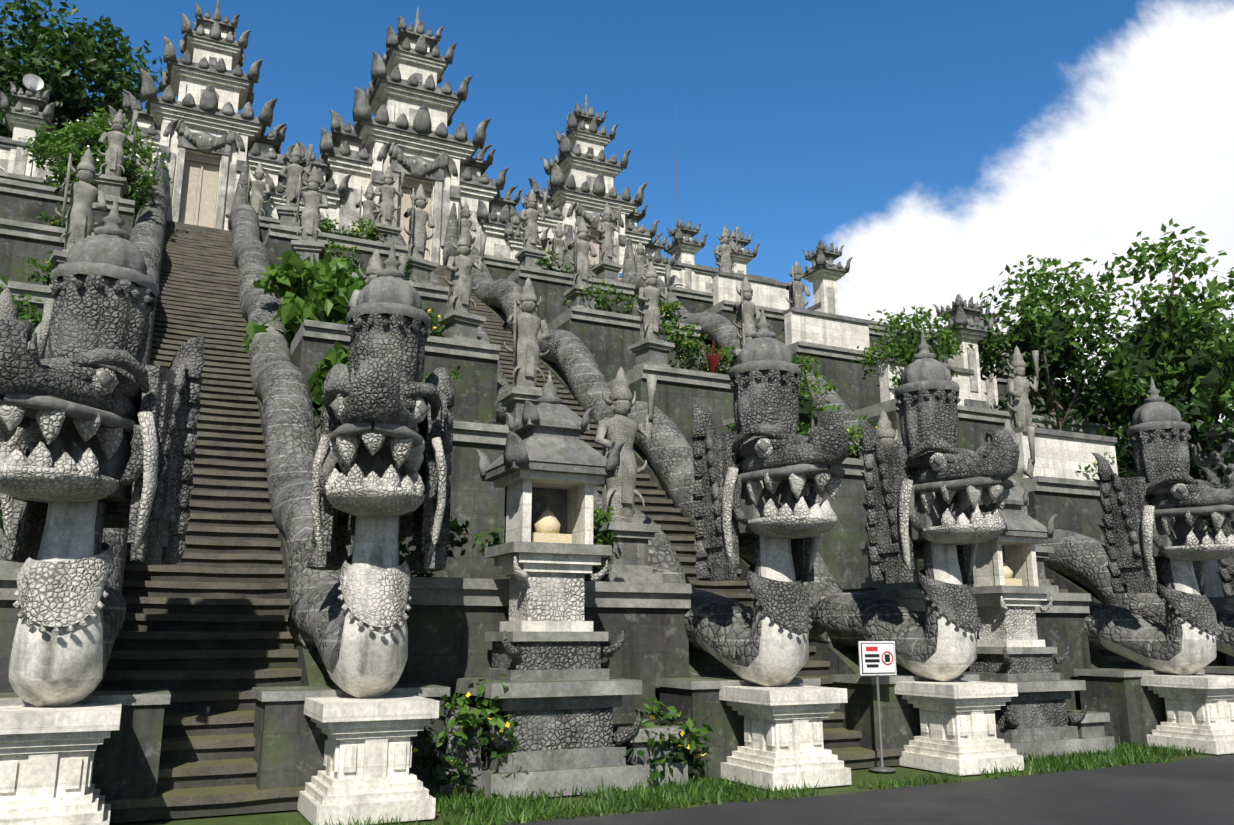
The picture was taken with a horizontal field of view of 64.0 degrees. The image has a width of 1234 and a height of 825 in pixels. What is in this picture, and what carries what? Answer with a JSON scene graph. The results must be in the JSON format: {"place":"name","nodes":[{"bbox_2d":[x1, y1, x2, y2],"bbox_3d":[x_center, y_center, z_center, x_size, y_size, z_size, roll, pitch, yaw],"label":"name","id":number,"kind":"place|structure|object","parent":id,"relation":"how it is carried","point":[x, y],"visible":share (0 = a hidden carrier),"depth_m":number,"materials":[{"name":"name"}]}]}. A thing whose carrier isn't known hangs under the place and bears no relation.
{"place":"outdoors","nodes":[
{"label":"outdoors","id":0,"kind":"place"},
{"bbox_2d":[0,0,1233,422],"label":"sky","id":1,"kind":"structure","parent":0,"point":[945,145],"materials":[{"name":"blue"}]},
{"bbox_2d":[109,738,1233,824],"bbox_3d":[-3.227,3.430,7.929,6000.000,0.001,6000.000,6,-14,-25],"label":"ground","id":2,"kind":"structure","parent":0,"point":[292,817],"depth_m":9.71,"materials":[{"name":"green plant"}]},
{"bbox_2d":[438,370,687,799],"bbox_3d":[-0.700,1.741,11.042,2.643,4.614,1.350,6,-14,-25],"label":"shrine","id":3,"kind":"object","parent":2,"relation":"on","point":[559,698],"visible":1,"depth_m":10.53,"materials":[{"name":"stone"}]},
{"bbox_2d":[0,665,1233,824],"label":"statue pedestals","id":4,"kind":"object","parent":2,"relation":"on","point":[336,751],"visible":0.96,"depth_m":9.85,"materials":[{"name":"white stone"}]},
{"bbox_2d":[0,171,1233,723],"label":"terrace walls","id":5,"kind":"structure","parent":2,"relation":"on","point":[458,609],"depth_m":18.73,"materials":[{"name":"stone"}]},
{"bbox_2d":[0,274,43,332],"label":"bush","id":6,"kind":"object","parent":5,"relation":"on","point":[23,310],"visible":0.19,"depth_m":14.71,"materials":[{"name":"green plant"}]},
{"bbox_2d":[0,286,53,566],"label":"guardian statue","id":7,"kind":"object","parent":5,"relation":"on","point":[8,310],"visible":0.15,"depth_m":10.29,"materials":[{"name":"stone"}]},
{"bbox_2d":[18,322,50,566],"bbox_3d":[-7.065,0.411,11.824,0.934,3.152,0.819,8,-15,-33],"label":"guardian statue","id":8,"kind":"object","parent":5,"relation":"on","point":[38,329],"visible":0.02,"depth_m":12.04,"materials":[{"name":"stone"}]},
{"bbox_2d":[48,148,106,285],"bbox_3d":[-9.767,-3.433,17.879,0.871,2.996,0.780,10,-16,-37],"label":"guardian statue","id":9,"kind":"object","parent":5,"relation":"on","point":[78,218],"visible":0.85,"depth_m":17.84,"materials":[{"name":"stone"}]},
{"bbox_2d":[0,0,165,142],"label":"tree","id":10,"kind":"object","parent":5,"relation":"on","point":[65,85],"visible":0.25,"depth_m":39.95,"materials":[{"name":"green plant"}]},
{"bbox_2d":[23,106,172,218],"bbox_3d":[-14.742,-6.764,28.078,3.839,3.856,2.739,6,-14,-25],"label":"tree","id":11,"kind":"object","parent":5,"relation":"on","point":[59,145],"visible":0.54,"depth_m":27.67,"materials":[{"name":"green plant"}]},
{"bbox_2d":[95,109,138,197],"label":"guardian statue","id":12,"kind":"object","parent":5,"relation":"on","point":[111,182],"visible":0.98,"depth_m":25.90,"materials":[{"name":"stone"}]},
{"bbox_2d":[134,138,153,191],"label":"guardian statue","id":13,"kind":"object","parent":5,"relation":"on","point":[146,168],"visible":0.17,"depth_m":31.44,"materials":[{"name":"stone"}]},
{"bbox_2d":[88,0,320,230],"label":"gate tower","id":14,"kind":"structure","parent":5,"relation":"on","point":[206,135],"depth_m":33.21,"materials":[{"name":"white stone"}]},
{"bbox_2d":[247,161,270,217],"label":"guardian statue","id":15,"kind":"object","parent":5,"relation":"on","point":[258,187],"visible":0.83,"depth_m":32.84,"materials":[{"name":"stone"}]},
{"bbox_2d":[276,143,313,227],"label":"guardian statue","id":16,"kind":"object","parent":5,"relation":"on","point":[286,216],"visible":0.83,"depth_m":27.83,"materials":[{"name":"stone"}]},
{"bbox_2d":[242,249,367,353],"bbox_3d":[-6.239,-1.766,20.863,3.085,3.407,2.672,6,-14,-25],"label":"shrub","id":17,"kind":"object","parent":5,"relation":"on","point":[324,288],"visible":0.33,"depth_m":20.34,"materials":[{"name":"green plant"}]},
{"bbox_2d":[291,166,328,262],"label":"guardian statue","id":18,"kind":"object","parent":5,"relation":"on","point":[308,244],"visible":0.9,"depth_m":23.76,"materials":[{"name":"stone"}]},
{"bbox_2d":[308,341,348,417],"bbox_3d":[-4.669,-0.291,17.571,1.702,1.950,1.697,6,-14,-25],"label":"bush","id":19,"kind":"object","parent":5,"relation":"on","point":[326,364],"visible":0.17,"depth_m":17.09,"materials":[{"name":"green plant"}]},
{"bbox_2d":[356,182,378,232],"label":"guardian statue","id":20,"kind":"object","parent":5,"relation":"on","point":[369,207],"visible":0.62,"depth_m":34.42,"materials":[{"name":"stone"}]},
{"bbox_2d":[346,249,406,321],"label":"guardian statue","id":21,"kind":"object","parent":5,"relation":"on","point":[375,266],"visible":0.21,"depth_m":15.88,"materials":[{"name":"stone"}]},
{"bbox_2d":[372,166,405,244],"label":"guardian statue","id":22,"kind":"object","parent":5,"relation":"on","point":[385,205],"visible":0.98,"depth_m":28.92,"materials":[{"name":"stone"}]},
{"bbox_2d":[285,7,523,264],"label":"gate tower","id":23,"kind":"structure","parent":5,"relation":"on","point":[409,104],"depth_m":36.45,"materials":[{"name":"white stone"}]},
{"bbox_2d":[404,184,437,283],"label":"guardian statue","id":24,"kind":"object","parent":5,"relation":"on","point":[420,268],"visible":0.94,"depth_m":24.84,"materials":[{"name":"stone"}]},
{"bbox_2d":[438,228,486,341],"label":"guardian statue","id":25,"kind":"object","parent":5,"relation":"on","point":[460,321],"visible":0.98,"depth_m":20.75,"materials":[{"name":"stone"}]},
{"bbox_2d":[456,201,476,241],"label":"guardian statue","id":26,"kind":"object","parent":5,"relation":"on","point":[466,223],"visible":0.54,"depth_m":35.97,"materials":[{"name":"stone"}]},
{"bbox_2d":[498,277,550,425],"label":"guardian statue","id":27,"kind":"object","parent":5,"relation":"on","point":[527,324],"visible":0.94,"depth_m":16.74,"materials":[{"name":"stone"}]},
{"bbox_2d":[515,189,547,268],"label":"guardian statue","id":28,"kind":"object","parent":5,"relation":"on","point":[527,254],"visible":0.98,"depth_m":30.86,"materials":[{"name":"stone"}]},
{"bbox_2d":[0,202,1114,801],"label":"shrubs","id":29,"kind":"object","parent":5,"relation":"on","point":[724,356],"visible":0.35,"depth_m":11.80,"materials":[{"name":"green plant"}]},
{"bbox_2d":[549,222,567,266],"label":"guardian statue","id":30,"kind":"object","parent":5,"relation":"on","point":[558,243],"visible":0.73,"depth_m":37.45,"materials":[{"name":"stone"}]},
{"bbox_2d":[563,217,600,309],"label":"guardian statue","id":31,"kind":"object","parent":5,"relation":"on","point":[580,263],"visible":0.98,"depth_m":26.78,"materials":[{"name":"stone"}]},
{"bbox_2d":[504,94,677,282],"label":"gate tower","id":32,"kind":"structure","parent":5,"relation":"on","point":[582,171],"depth_m":39.44,"materials":[{"name":"white stone"}]},
{"bbox_2d":[591,203,622,281],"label":"guardian statue","id":33,"kind":"object","parent":5,"relation":"on","point":[605,268],"visible":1,"depth_m":31.98,"materials":[{"name":"stone"}]},
{"bbox_2d":[0,82,1233,596],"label":"wall panels","id":34,"kind":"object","parent":5,"relation":"on","point":[1058,452],"depth_m":30.13,"materials":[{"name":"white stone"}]},
{"bbox_2d":[22,74,43,91],"bbox_3d":[-18.754,-10.435,31.734,0.579,0.647,0.826,6,-14,-25],"label":"satellite dish","id":35,"kind":"object","parent":34,"relation":"on","point":[35,82],"visible":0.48,"depth_m":31.63,"materials":[{"name":"white"}]},
{"bbox_2d":[585,367,661,582],"bbox_3d":[0.071,0.808,13.120,0.890,2.941,0.780,7,-14,-28],"label":"guardian statue","id":36,"kind":"object","parent":5,"relation":"on","point":[628,560],"visible":0.88,"depth_m":12.91,"materials":[{"name":"stone"}]},
{"bbox_2d":[633,241,648,274],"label":"guardian statue","id":37,"kind":"object","parent":5,"relation":"on","point":[640,260],"visible":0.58,"depth_m":38.93,"materials":[{"name":"stone"}]},
{"bbox_2d":[628,261,674,371],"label":"guardian statue","id":38,"kind":"object","parent":5,"relation":"on","point":[650,348],"visible":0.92,"depth_m":22.69,"materials":[{"name":"stone"}]},
{"bbox_2d":[712,225,738,291],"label":"guardian statue","id":39,"kind":"object","parent":5,"relation":"on","point":[723,252],"visible":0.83,"depth_m":34.09,"materials":[{"name":"stone"}]},
{"bbox_2d":[723,315,755,433],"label":"guardian statue","id":40,"kind":"object","parent":5,"relation":"on","point":[748,329],"visible":0.25,"depth_m":18.86,"materials":[{"name":"stone"}]},
{"bbox_2d":[726,275,760,365],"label":"guardian statue","id":41,"kind":"object","parent":5,"relation":"on","point":[744,308],"visible":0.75,"depth_m":23.99,"materials":[{"name":"stone"}]},
{"bbox_2d":[781,261,809,333],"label":"guardian statue","id":42,"kind":"object","parent":5,"relation":"on","point":[796,287],"visible":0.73,"depth_m":29.97,"materials":[{"name":"stone"}]},
{"bbox_2d":[791,354,846,436],"bbox_3d":[3.574,0.038,20.626,1.958,2.522,1.958,2,-13,-10],"label":"bush","id":43,"kind":"object","parent":5,"relation":"on","point":[806,399],"visible":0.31,"depth_m":20.32,"materials":[{"name":"green plant"}]},
{"bbox_2d":[856,410,918,589],"bbox_3d":[4.157,1.314,15.034,0.890,2.790,0.780,4,-13,-16],"label":"guardian statue","id":44,"kind":"object","parent":5,"relation":"on","point":[887,435],"visible":0.29,"depth_m":14.97,"materials":[{"name":"stone"}]},
{"bbox_2d":[851,306,964,389],"bbox_3d":[7.655,-1.462,25.878,2.946,2.721,2.900,6,-14,-25],"label":"bush","id":45,"kind":"object","parent":5,"relation":"on","point":[903,346],"visible":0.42,"depth_m":25.39,"materials":[{"name":"green plant"}]},
{"bbox_2d":[1006,346,1038,428],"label":"guardian statue","id":46,"kind":"object","parent":5,"relation":"on","point":[1021,410],"visible":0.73,"depth_m":21.90,"materials":[{"name":"stone"}]},
{"bbox_2d":[1003,420,1058,592],"bbox_3d":[6.529,1.523,16.175,0.890,2.880,0.780,8,-15,-32],"label":"guardian statue","id":47,"kind":"object","parent":5,"relation":"on","point":[1042,552],"visible":0.21,"depth_m":16.12,"materials":[{"name":"stone"}]},
{"bbox_2d":[1206,519,1213,533],"bbox_3d":[12.012,2.791,20.507,3.342,2.306,2.877,6,-14,-25],"label":"bush","id":48,"kind":"object","parent":5,"relation":"on","point":[1209,522],"depth_m":20.40,"materials":[{"name":"green plant"}]},
{"bbox_2d":[1195,317,1233,485],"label":"tree","id":49,"kind":"object","parent":5,"relation":"on","point":[1218,428],"visible":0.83,"depth_m":23.60,"materials":[{"name":"green plant"}]},
{"bbox_2d":[102,220,1144,822],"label":"stairs","id":50,"kind":"structure","parent":2,"relation":"on","point":[204,638],"depth_m":12.30,"materials":[{"name":"stone"}]},
{"bbox_2d":[94,147,1223,690],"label":"naga balustrades","id":51,"kind":"object","parent":2,"relation":"on","point":[1072,563],"visible":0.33,"depth_m":18.78,"materials":[{"name":"grey stone"}]},
{"bbox_2d":[0,194,204,706],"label":"dragon statue","id":52,"kind":"object","parent":51,"relation":"on","point":[98,427],"visible":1,"depth_m":8.39,"materials":[{"name":"white stone"}]},
{"bbox_2d":[288,241,454,697],"bbox_3d":[-2.489,0.556,10.267,1.450,4.600,3.714,6,-14,-25],"label":"dragon statue","id":53,"kind":"object","parent":51,"relation":"on","point":[381,473],"visible":1,"depth_m":9.41,"materials":[{"name":"white stone"}]},
{"bbox_2d":[684,305,848,686],"bbox_3d":[1.572,1.001,12.162,1.445,4.570,3.759,6,-14,-25],"label":"dragon statue","id":54,"kind":"object","parent":51,"relation":"on","point":[767,477],"visible":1,"depth_m":11.37,"materials":[{"name":"white stone"}]},
{"bbox_2d":[807,328,1019,681],"bbox_3d":[3.892,1.214,13.270,1.359,4.617,3.759,6,-14,-25],"label":"dragon statue","id":55,"kind":"object","parent":51,"relation":"on","point":[929,482],"visible":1,"depth_m":12.54,"materials":[{"name":"white stone"}]},
{"bbox_2d":[1084,375,1233,675],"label":"dragon statue","id":56,"kind":"object","parent":51,"relation":"on","point":[1161,508],"visible":1,"depth_m":14.52,"materials":[{"name":"white stone"}]},
{"bbox_2d":[1145,445,1233,656],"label":"dragon statue","id":57,"kind":"object","parent":51,"relation":"on","point":[1225,637],"visible":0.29,"depth_m":16.04,"materials":[{"name":"white stone"}]},
{"bbox_2d":[858,641,896,771],"bbox_3d":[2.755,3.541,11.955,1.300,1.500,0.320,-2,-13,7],"label":"sign stand","id":58,"kind":"object","parent":2,"relation":"on","point":[877,658],"visible":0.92,"depth_m":11.96,"materials":[{"name":"white metal"}]},
{"bbox_2d":[963,489,1114,758],"bbox_3d":[5.519,2.669,13.872,2.313,4.038,1.181,6,-14,-25],"label":"shrine","id":59,"kind":"object","parent":2,"relation":"on","point":[1010,594],"visible":0.77,"depth_m":13.46,"materials":[{"name":"stone"}]},
{"bbox_2d":[970,254,1148,430],"bbox_3d":[11.920,1.482,26.917,4.903,12.058,4.749,-2,-13,8],"label":"tree","id":60,"kind":"object","parent":2,"relation":"on","point":[1050,335],"visible":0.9,"depth_m":26.90,"materials":[{"name":"green plant"}]},
{"bbox_2d":[1023,218,1233,484],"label":"tree","id":61,"kind":"object","parent":2,"relation":"on","point":[1190,384],"visible":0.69,"depth_m":27.11,"materials":[{"name":"green plant"}]},
{"bbox_2d":[675,97,677,221],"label":"antenna mast","id":62,"kind":"object","parent":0,"point":[676,182],"visible":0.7,"depth_m":46.17,"materials":[{"name":"grey metal"}]},
{"bbox_2d":[500,755,1233,824],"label":"asphalt road","id":63,"kind":"structure","parent":0,"point":[1196,791],"depth_m":9.42,"materials":[{"name":"grey asphalt"}]}
]}

